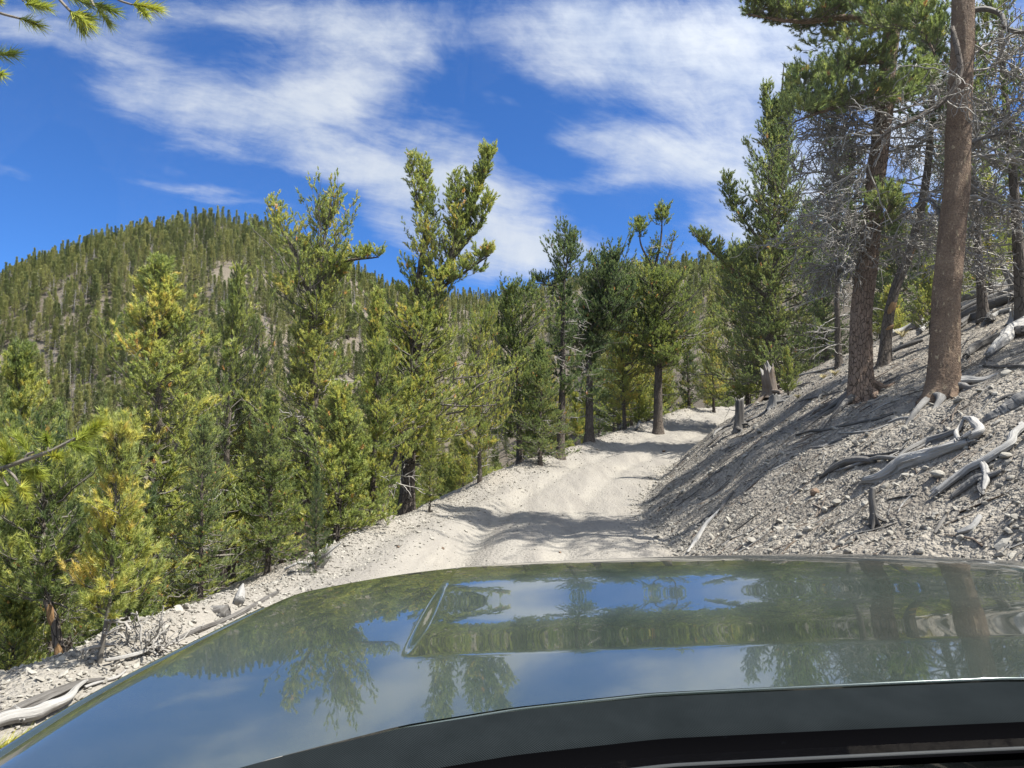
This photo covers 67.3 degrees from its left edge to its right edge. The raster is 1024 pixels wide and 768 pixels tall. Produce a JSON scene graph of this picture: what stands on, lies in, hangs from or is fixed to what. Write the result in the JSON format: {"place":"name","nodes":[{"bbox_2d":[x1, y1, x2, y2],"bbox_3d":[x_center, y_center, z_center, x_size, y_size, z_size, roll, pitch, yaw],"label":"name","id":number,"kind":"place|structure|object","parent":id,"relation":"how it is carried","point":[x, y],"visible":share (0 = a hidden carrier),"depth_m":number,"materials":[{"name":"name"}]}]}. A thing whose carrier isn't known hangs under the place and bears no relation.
{"place":"outdoors","nodes":[
{"label":"outdoors","id":0,"kind":"place"},
{"bbox_2d":[0,405,744,759],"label":"road","id":1,"kind":"structure","parent":0,"point":[554,533],"depth_m":15.20,"materials":[{"name":"soil"}]},
{"bbox_2d":[0,679,88,726],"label":"driftwood log","id":2,"kind":"object","parent":1,"relation":"on","point":[29,714],"visible":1,"depth_m":4.75,"materials":[{"name":"grey wood"}]},
{"bbox_2d":[0,677,104,712],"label":"driftwood log","id":3,"kind":"object","parent":1,"relation":"on","point":[55,692],"visible":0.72,"depth_m":5.05,"materials":[{"name":"grey wood"}]},
{"bbox_2d":[156,589,278,650],"bbox_3d":[-2.700,2.239,7.467,0.155,0.090,2.567,0,-5,5],"label":"driftwood log","id":4,"kind":"object","parent":1,"relation":"on","point":[226,618],"visible":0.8,"depth_m":7.25,"materials":[{"name":"grey wood"}]},
{"bbox_2d":[234,583,244,604],"bbox_3d":[-2.817,2.174,7.984,0.104,0.134,0.656,2,-5,-17],"label":"rock","id":5,"kind":"object","parent":1,"relation":"on","point":[239,597],"visible":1,"depth_m":7.69,"materials":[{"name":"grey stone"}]},
{"bbox_2d":[417,414,449,512],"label":"pine tree","id":6,"kind":"object","parent":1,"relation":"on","point":[428,467],"visible":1,"depth_m":16.34,"materials":[{"name":"green plant"}]},
{"bbox_2d":[0,554,1023,767],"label":"pickup truck","id":7,"kind":"object","parent":1,"relation":"on","point":[815,661],"visible":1,"depth_m":0.98,"materials":[{"name":"grey paint"}]},
{"bbox_2d":[680,316,730,412],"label":"pine tree","id":8,"kind":"object","parent":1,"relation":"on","point":[706,383],"visible":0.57,"depth_m":44.08,"materials":[{"name":"green plant"}]},
{"bbox_2d":[0,227,1011,571],"bbox_3d":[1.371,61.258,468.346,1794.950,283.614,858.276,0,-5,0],"label":"hills","id":9,"kind":"structure","parent":0,"point":[226,271],"depth_m":191.18,"materials":[{"name":"green plant"}]},
{"bbox_2d":[0,202,970,588],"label":"distant forest","id":10,"kind":"object","parent":9,"relation":"on","point":[116,258],"visible":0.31,"depth_m":213.05,"materials":[{"name":"green plant"}]},
{"bbox_2d":[0,286,1023,742],"bbox_3d":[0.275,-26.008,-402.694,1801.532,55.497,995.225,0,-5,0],"label":"ground","id":11,"kind":"structure","parent":0,"point":[922,500],"depth_m":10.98,"materials":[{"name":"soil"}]},
{"bbox_2d":[0,559,45,665],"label":"young pine","id":12,"kind":"object","parent":11,"relation":"on","point":[3,573],"visible":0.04,"depth_m":8.70,"materials":[{"name":"green plant"}]},
{"bbox_2d":[0,572,53,670],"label":"young pine","id":13,"kind":"object","parent":11,"relation":"on","point":[16,615],"visible":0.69,"depth_m":6.81,"materials":[{"name":"green plant"}]},
{"bbox_2d":[0,337,68,662],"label":"pine tree","id":14,"kind":"object","parent":11,"relation":"on","point":[22,390],"visible":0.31,"depth_m":12.46,"materials":[{"name":"green plant"}]},
{"bbox_2d":[12,441,112,656],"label":"pine tree","id":15,"kind":"object","parent":11,"relation":"on","point":[47,639],"visible":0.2,"depth_m":7.43,"materials":[{"name":"green plant"}]},
{"bbox_2d":[0,399,160,654],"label":"bent trunk pine","id":16,"kind":"object","parent":11,"relation":"on","point":[13,543],"visible":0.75,"depth_m":6.51,"materials":[{"name":"green plant"}]},
{"bbox_2d":[0,0,171,748],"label":"roadside pine","id":17,"kind":"object","parent":11,"relation":"on","point":[82,19],"visible":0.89,"depth_m":2.82,"materials":[{"name":"green plant"}]},
{"bbox_2d":[24,462,149,651],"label":"pine tree","id":18,"kind":"object","parent":11,"relation":"on","point":[78,625],"visible":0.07,"depth_m":10.38,"materials":[{"name":"green plant"}]},
{"bbox_2d":[57,499,180,630],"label":"young pine","id":19,"kind":"object","parent":11,"relation":"on","point":[147,609],"visible":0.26,"depth_m":8.77,"materials":[{"name":"green plant"}]},
{"bbox_2d":[54,398,193,663],"bbox_3d":[-2.937,1.171,5.848,0.724,2.160,0.876,-3,-6,31],"label":"pine sapling","id":20,"kind":"object","parent":11,"relation":"on","point":[124,435],"visible":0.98,"depth_m":5.77,"materials":[{"name":"green plant"}]},
{"bbox_2d":[110,606,204,661],"bbox_3d":[-2.936,2.033,6.171,0.740,0.489,0.685,0,-5,0],"label":"brush heap","id":21,"kind":"object","parent":11,"relation":"on","point":[161,647],"visible":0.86,"depth_m":6.12,"materials":[{"name":"grey wood"}]},
{"bbox_2d":[104,640,160,661],"bbox_3d":[-2.920,2.085,5.987,0.081,0.045,0.603,-1,-5,13],"label":"driftwood branch","id":22,"kind":"object","parent":21,"relation":"on","point":[133,654],"visible":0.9,"depth_m":5.89,"materials":[{"name":"grey wood"}]},
{"bbox_2d":[32,251,304,639],"bbox_3d":[-5.949,1.118,13.601,5.458,6.727,3.393,15,-16,-71],"label":"pine tree","id":23,"kind":"object","parent":11,"relation":"on","point":[161,291],"visible":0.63,"depth_m":12.89,"materials":[{"name":"green plant"}]},
{"bbox_2d":[153,493,198,610],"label":"pine tree","id":24,"kind":"object","parent":11,"relation":"on","point":[186,538],"visible":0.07,"depth_m":27.03,"materials":[{"name":"green plant"}]},
{"bbox_2d":[151,410,256,603],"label":"pine tree","id":25,"kind":"object","parent":11,"relation":"on","point":[204,436],"visible":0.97,"depth_m":10.85,"materials":[{"name":"green plant"}]},
{"bbox_2d":[163,420,276,595],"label":"pine tree","id":26,"kind":"object","parent":11,"relation":"on","point":[238,564],"visible":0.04,"depth_m":18.70,"materials":[{"name":"green plant"}]},
{"bbox_2d":[210,604,230,617],"bbox_3d":[-3.044,2.249,7.440,0.703,0.259,0.176,-2,-5,21],"label":"rock","id":27,"kind":"object","parent":11,"relation":"on","point":[223,611],"visible":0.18,"depth_m":7.33,"materials":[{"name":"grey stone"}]},
{"bbox_2d":[161,260,291,591],"bbox_3d":[-5.676,0.979,15.452,2.522,7.030,2.490,-4,-6,37],"label":"pine tree","id":28,"kind":"object","parent":11,"relation":"on","point":[236,300],"visible":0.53,"depth_m":15.42,"materials":[{"name":"green plant"}]},
{"bbox_2d":[208,381,267,584],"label":"young pine","id":29,"kind":"object","parent":11,"relation":"on","point":[235,448],"visible":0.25,"depth_m":15.70,"materials":[{"name":"green plant"}]},
{"bbox_2d":[223,388,313,575],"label":"pine tree","id":30,"kind":"object","parent":11,"relation":"on","point":[268,416],"visible":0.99,"depth_m":11.96,"materials":[{"name":"green plant"}]},
{"bbox_2d":[238,446,331,570],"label":"pine tree","id":31,"kind":"object","parent":11,"relation":"on","point":[294,493],"visible":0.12,"depth_m":17.43,"materials":[{"name":"green plant"}]},
{"bbox_2d":[260,415,336,531],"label":"pine tree","id":32,"kind":"object","parent":11,"relation":"on","point":[288,442],"visible":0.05,"depth_m":25.79,"materials":[{"name":"green plant"}]},
{"bbox_2d":[216,167,386,560],"bbox_3d":[-4.226,-0.377,16.157,3.214,8.422,2.672,0,-5,0],"label":"open crowned pine","id":33,"kind":"object","parent":11,"relation":"on","point":[330,265],"visible":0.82,"depth_m":16.04,"materials":[{"name":"green plant"}]},
{"bbox_2d":[262,443,352,551],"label":"young pine","id":34,"kind":"object","parent":11,"relation":"on","point":[328,541],"visible":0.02,"depth_m":20.82,"materials":[{"name":"green plant"}]},
{"bbox_2d":[284,542,340,569],"bbox_3d":[-2.715,2.385,10.585,0.759,0.430,0.273,0,-5,0],"label":"snag root","id":35,"kind":"object","parent":11,"relation":"on","point":[323,556],"visible":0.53,"depth_m":10.57,"materials":[{"name":"grey wood"}]},
{"bbox_2d":[293,463,335,574],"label":"pine tree","id":36,"kind":"object","parent":11,"relation":"on","point":[317,504],"visible":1,"depth_m":10.36,"materials":[{"name":"green plant"}]},
{"bbox_2d":[272,375,401,542],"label":"young pine","id":37,"kind":"object","parent":11,"relation":"on","point":[341,467],"visible":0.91,"depth_m":13.38,"materials":[{"name":"green plant"}]},
{"bbox_2d":[341,430,394,534],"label":"pine tree","id":38,"kind":"object","parent":11,"relation":"on","point":[357,515],"visible":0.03,"depth_m":26.11,"materials":[{"name":"green plant"}]},
{"bbox_2d":[351,285,421,526],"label":"pine tree","id":39,"kind":"object","parent":11,"relation":"on","point":[378,347],"visible":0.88,"depth_m":14.97,"materials":[{"name":"green plant"}]},
{"bbox_2d":[351,358,462,527],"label":"leaning pine","id":40,"kind":"object","parent":11,"relation":"on","point":[420,384],"visible":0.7,"depth_m":18.05,"materials":[{"name":"green plant"}]},
{"bbox_2d":[391,460,426,509],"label":"young pine","id":41,"kind":"object","parent":11,"relation":"on","point":[417,492],"visible":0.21,"depth_m":24.57,"materials":[{"name":"green plant"}]},
{"bbox_2d":[345,138,534,515],"bbox_3d":[-2.206,-1.575,20.340,4.964,10.205,4.948,-5,-7,43],"label":"forked pine","id":42,"kind":"object","parent":11,"relation":"on","point":[419,324],"visible":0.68,"depth_m":20.09,"materials":[{"name":"green plant"}]},
{"bbox_2d":[432,454,460,496],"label":"young pine","id":43,"kind":"object","parent":11,"relation":"on","point":[442,467],"visible":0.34,"depth_m":32.95,"materials":[{"name":"green plant"}]},
{"bbox_2d":[439,460,460,493],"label":"young pine","id":44,"kind":"object","parent":11,"relation":"on","point":[450,485],"visible":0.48,"depth_m":29.59,"materials":[{"name":"green plant"}]},
{"bbox_2d":[443,437,476,486],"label":"young pine","id":45,"kind":"object","parent":11,"relation":"on","point":[464,466],"visible":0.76,"depth_m":25.55,"materials":[{"name":"green plant"}]},
{"bbox_2d":[465,448,493,485],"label":"pine tree","id":46,"kind":"object","parent":11,"relation":"on","point":[473,461],"visible":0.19,"depth_m":47.71,"materials":[{"name":"green plant"}]},
{"bbox_2d":[453,301,522,483],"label":"pine tree","id":47,"kind":"object","parent":11,"relation":"on","point":[477,348],"visible":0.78,"depth_m":23.01,"materials":[{"name":"green plant"}]},
{"bbox_2d":[465,271,567,464],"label":"pine tree","id":48,"kind":"object","parent":11,"relation":"on","point":[512,298],"visible":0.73,"depth_m":26.92,"materials":[{"name":"green plant"}]},
{"bbox_2d":[513,365,557,456],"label":"pine tree","id":49,"kind":"object","parent":11,"relation":"on","point":[551,436],"visible":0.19,"depth_m":32.39,"materials":[{"name":"green plant"}]},
{"bbox_2d":[504,335,583,465],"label":"pine tree","id":50,"kind":"object","parent":11,"relation":"on","point":[542,367],"visible":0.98,"depth_m":25.85,"materials":[{"name":"green plant"}]},
{"bbox_2d":[524,348,572,451],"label":"pine tree","id":51,"kind":"object","parent":11,"relation":"on","point":[557,395],"visible":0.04,"depth_m":38.76,"materials":[{"name":"green plant"}]},
{"bbox_2d":[528,208,609,459],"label":"topped pine","id":52,"kind":"object","parent":11,"relation":"on","point":[570,251],"visible":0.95,"depth_m":28.19,"materials":[{"name":"green plant"}]},
{"bbox_2d":[565,391,584,445],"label":"young pine","id":53,"kind":"object","parent":11,"relation":"on","point":[577,406],"visible":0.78,"depth_m":34.95,"materials":[{"name":"green plant"}]},
{"bbox_2d":[575,376,599,443],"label":"pine tree","id":54,"kind":"object","parent":11,"relation":"on","point":[583,428],"visible":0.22,"depth_m":42.75,"materials":[{"name":"green plant"}]},
{"bbox_2d":[541,223,641,442],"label":"round crowned pine","id":55,"kind":"object","parent":11,"relation":"on","point":[606,303],"visible":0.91,"depth_m":32.03,"materials":[{"name":"green plant"}]},
{"bbox_2d":[575,368,611,437],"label":"pine tree","id":56,"kind":"object","parent":11,"relation":"on","point":[598,432],"visible":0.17,"depth_m":55.78,"materials":[{"name":"green plant"}]},
{"bbox_2d":[581,315,667,431],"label":"pine tree","id":57,"kind":"object","parent":11,"relation":"on","point":[605,416],"visible":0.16,"depth_m":46.49,"materials":[{"name":"green plant"}]},
{"bbox_2d":[599,274,652,429],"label":"pine tree","id":58,"kind":"object","parent":11,"relation":"on","point":[623,403],"visible":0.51,"depth_m":37.04,"materials":[{"name":"green plant"}]},
{"bbox_2d":[604,326,667,425],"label":"pine tree","id":59,"kind":"object","parent":11,"relation":"on","point":[631,410],"visible":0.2,"depth_m":43.18,"materials":[{"name":"green plant"}]},
{"bbox_2d":[627,375,653,423],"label":"young pine","id":60,"kind":"object","parent":11,"relation":"on","point":[641,400],"visible":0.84,"depth_m":40.07,"materials":[{"name":"green plant"}]},
{"bbox_2d":[648,370,683,414],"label":"pine tree","id":61,"kind":"object","parent":11,"relation":"on","point":[670,397],"visible":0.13,"depth_m":59.75,"materials":[{"name":"green plant"}]},
{"bbox_2d":[612,198,722,434],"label":"antler topped pine","id":62,"kind":"object","parent":11,"relation":"on","point":[659,335],"visible":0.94,"depth_m":36.03,"materials":[{"name":"green plant"}]},
{"bbox_2d":[640,320,694,412],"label":"pine tree","id":63,"kind":"object","parent":11,"relation":"on","point":[664,380],"visible":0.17,"depth_m":45.04,"materials":[{"name":"green plant"}]},
{"bbox_2d":[669,292,717,409],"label":"pine tree","id":64,"kind":"object","parent":11,"relation":"on","point":[688,361],"visible":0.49,"depth_m":46.09,"materials":[{"name":"green plant"}]},
{"bbox_2d":[686,508,719,553],"bbox_3d":[3.088,2.368,12.503,0.138,0.628,1.318,-4,-6,38],"label":"branch","id":65,"kind":"object","parent":11,"relation":"on","point":[702,528],"visible":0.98,"depth_m":12.54,"materials":[{"name":"grey wood"}]},
{"bbox_2d":[705,348,734,407],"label":"pine tree","id":66,"kind":"object","parent":11,"relation":"on","point":[717,404],"visible":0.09,"depth_m":59.58,"materials":[{"name":"green plant"}]},
{"bbox_2d":[673,233,785,420],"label":"pine tree","id":67,"kind":"object","parent":11,"relation":"on","point":[727,334],"visible":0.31,"depth_m":38.15,"materials":[{"name":"green plant"}]},
{"bbox_2d":[731,397,753,434],"bbox_3d":[6.046,0.841,19.992,0.637,1.034,0.621,0,-5,0],"label":"stump","id":68,"kind":"object","parent":11,"relation":"on","point":[740,423],"visible":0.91,"depth_m":20.01,"materials":[{"name":"grey wood"}]},
{"bbox_2d":[688,67,848,392],"bbox_3d":[10.420,-6.045,30.625,6.834,14.147,6.459,0,-5,0],"label":"spiked pine","id":69,"kind":"object","parent":11,"relation":"on","point":[773,172],"visible":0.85,"depth_m":30.28,"materials":[{"name":"green plant"}]},
{"bbox_2d":[751,361,798,405],"bbox_3d":[8.065,0.007,23.701,1.169,1.590,1.090,5,-7,-43],"label":"stump","id":70,"kind":"object","parent":11,"relation":"on","point":[770,386],"visible":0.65,"depth_m":23.80,"materials":[{"name":"grey wood"}]},
{"bbox_2d":[765,393,791,413],"bbox_3d":[7.154,0.594,20.768,1.028,0.721,0.900,0,-5,0],"label":"stump","id":71,"kind":"object","parent":11,"relation":"on","point":[773,400],"visible":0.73,"depth_m":20.71,"materials":[{"name":"grey wood"}]},
{"bbox_2d":[774,344,801,395],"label":"young pine","id":72,"kind":"object","parent":11,"relation":"on","point":[787,368],"visible":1,"depth_m":21.55,"materials":[{"name":"green plant"}]},
{"bbox_2d":[760,196,848,371],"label":"pine tree","id":73,"kind":"object","parent":11,"relation":"on","point":[804,260],"visible":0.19,"depth_m":36.36,"materials":[{"name":"green plant"}]},
{"bbox_2d":[791,261,850,365],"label":"pine tree","id":74,"kind":"object","parent":11,"relation":"on","point":[821,318],"visible":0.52,"depth_m":27.20,"materials":[{"name":"green plant"}]},
{"bbox_2d":[648,300,1023,560],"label":"slope","id":75,"kind":"structure","parent":11,"relation":"on","point":[852,515],"depth_m":12.52,"materials":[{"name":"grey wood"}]},
{"bbox_2d":[783,119,888,368],"bbox_3d":[9.278,-4.177,22.486,3.281,7.742,3.011,5,-7,-44],"label":"pine tree","id":76,"kind":"object","parent":11,"relation":"on","point":[837,344],"visible":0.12,"depth_m":22.25,"materials":[{"name":"grey plant"}]},
{"bbox_2d":[796,412,893,435],"bbox_3d":[5.791,0.722,13.706,0.257,0.359,2.195,2,-5,-24],"label":"branch","id":77,"kind":"object","parent":11,"relation":"on","point":[850,424],"visible":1,"depth_m":13.40,"materials":[{"name":"grey wood"}]},
{"bbox_2d":[818,456,877,479],"bbox_3d":[4.683,1.164,10.622,0.193,0.343,1.063,2,-5,-22],"label":"driftwood log","id":78,"kind":"object","parent":11,"relation":"on","point":[847,461],"visible":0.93,"depth_m":10.66,"materials":[{"name":"grey wood"}]},
{"bbox_2d":[795,138,909,348],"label":"pine tree","id":79,"kind":"object","parent":11,"relation":"on","point":[858,167],"visible":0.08,"depth_m":30.40,"materials":[{"name":"green plant"}]},
{"bbox_2d":[732,0,1020,429],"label":"pine","id":80,"kind":"object","parent":11,"relation":"on","point":[892,20],"visible":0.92,"depth_m":14.96,"materials":[{"name":"green plant"}]},
{"bbox_2d":[868,487,885,528],"bbox_3d":[3.923,1.348,8.304,0.169,0.460,0.162,0,-5,0],"label":"dead stub","id":81,"kind":"object","parent":11,"relation":"on","point":[875,518],"visible":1,"depth_m":8.31,"materials":[{"name":"grey wood"}]},
{"bbox_2d":[872,255,904,341],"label":"pine tree","id":82,"kind":"object","parent":11,"relation":"on","point":[878,321],"visible":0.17,"depth_m":32.41,"materials":[{"name":"green plant"}]},
{"bbox_2d":[872,284,911,334],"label":"young pine","id":83,"kind":"object","parent":11,"relation":"on","point":[897,324],"visible":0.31,"depth_m":24.10,"materials":[{"name":"green plant"}]},
{"bbox_2d":[873,182,929,325],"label":"pine tree","id":84,"kind":"object","parent":11,"relation":"on","point":[892,267],"visible":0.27,"depth_m":27.28,"materials":[{"name":"green plant"}]},
{"bbox_2d":[834,415,984,483],"bbox_3d":[5.024,0.838,9.725,0.992,0.862,2.404,2,-5,-24],"label":"driftwood log","id":85,"kind":"object","parent":11,"relation":"on","point":[908,457],"visible":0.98,"depth_m":9.31,"materials":[{"name":"grey wood"}]},
{"bbox_2d":[811,0,1023,423],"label":"pine","id":86,"kind":"object","parent":11,"relation":"on","point":[954,211],"visible":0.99,"depth_m":12.78,"materials":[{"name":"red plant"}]},
{"bbox_2d":[902,262,933,333],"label":"young pine","id":87,"kind":"object","parent":11,"relation":"on","point":[920,309],"visible":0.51,"depth_m":20.29,"materials":[{"name":"green plant"}]},
{"bbox_2d":[901,202,938,316],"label":"pine tree","id":88,"kind":"object","parent":11,"relation":"on","point":[927,259],"visible":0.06,"depth_m":33.58,"materials":[{"name":"green plant"}]},
{"bbox_2d":[858,23,997,369],"bbox_3d":[9.608,-4.487,17.842,3.279,8.834,2.372,-2,-5,20],"label":"scarred pine","id":89,"kind":"object","parent":11,"relation":"on","point":[884,357],"visible":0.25,"depth_m":17.79,"materials":[{"name":"grey plant"}]},
{"bbox_2d":[905,77,1005,306],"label":"pine tree","id":90,"kind":"object","parent":11,"relation":"on","point":[935,143],"visible":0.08,"depth_m":26.76,"materials":[{"name":"green plant"}]},
{"bbox_2d":[895,1,1021,323],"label":"pine tree","id":91,"kind":"object","parent":11,"relation":"on","point":[982,307],"visible":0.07,"depth_m":17.23,"materials":[{"name":"grey plant"}]},
{"bbox_2d":[957,514,982,533],"bbox_3d":[4.088,1.252,6.851,0.237,0.180,0.102,0,-5,0],"label":"branch","id":92,"kind":"object","parent":11,"relation":"on","point":[976,521],"visible":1,"depth_m":6.83,"materials":[{"name":"grey wood"}]},
{"bbox_2d":[918,0,1023,320],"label":"pine tree","id":93,"kind":"object","parent":11,"relation":"on","point":[1018,258],"visible":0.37,"depth_m":14.86,"materials":[{"name":"grey plant"}]},
{"bbox_2d":[928,421,1023,498],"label":"driftwood branch","id":94,"kind":"object","parent":11,"relation":"on","point":[982,479],"visible":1,"depth_m":7.86,"materials":[{"name":"grey wood"}]},
{"bbox_2d":[961,312,995,327],"bbox_3d":[10.498,-1.484,17.289,0.770,0.460,1.564,0,-5,0],"label":"fallen log","id":95,"kind":"object","parent":11,"relation":"on","point":[971,317],"visible":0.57,"depth_m":17.75,"materials":[{"name":"grey wood"}]},
{"bbox_2d":[961,287,1010,311],"bbox_3d":[12.913,-2.366,19.810,1.618,0.831,3.419,0,-5,5],"label":"fallen log","id":96,"kind":"object","parent":11,"relation":"on","point":[968,305],"visible":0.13,"depth_m":21.14,"materials":[{"name":"grey wood"}]},
{"bbox_2d":[962,162,1012,295],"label":"pine tree","id":97,"kind":"object","parent":11,"relation":"on","point":[998,240],"visible":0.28,"depth_m":24.36,"materials":[{"name":"green plant"}]},
{"bbox_2d":[961,291,1013,318],"bbox_3d":[11.228,-1.831,18.221,0.440,0.565,2.261,1,-5,-16],"label":"fallen log","id":98,"kind":"object","parent":11,"relation":"on","point":[997,302],"visible":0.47,"depth_m":17.97,"materials":[{"name":"grey wood"}]},
{"bbox_2d":[962,325,1023,359],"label":"driftwood log","id":99,"kind":"object","parent":11,"relation":"on","point":[976,346],"visible":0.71,"depth_m":14.24,"materials":[{"name":"grey wood"}]},
{"bbox_2d":[979,390,1023,422],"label":"driftwood log","id":100,"kind":"object","parent":11,"relation":"on","point":[1014,401],"visible":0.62,"depth_m":9.17,"materials":[{"name":"grey wood"}]},
{"bbox_2d":[981,125,1023,272],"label":"pine tree","id":101,"kind":"object","parent":11,"relation":"on","point":[1020,185],"visible":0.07,"depth_m":30.61,"materials":[{"name":"green plant"}]},
{"bbox_2d":[984,316,1023,355],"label":"driftwood log","id":102,"kind":"object","parent":11,"relation":"on","point":[1006,336],"visible":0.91,"depth_m":13.59,"materials":[{"name":"grey wood"}]},
{"bbox_2d":[0,0,1023,300],"label":"sky","id":103,"kind":"structure","parent":0,"point":[599,112],"materials":[{"name":"blue"}]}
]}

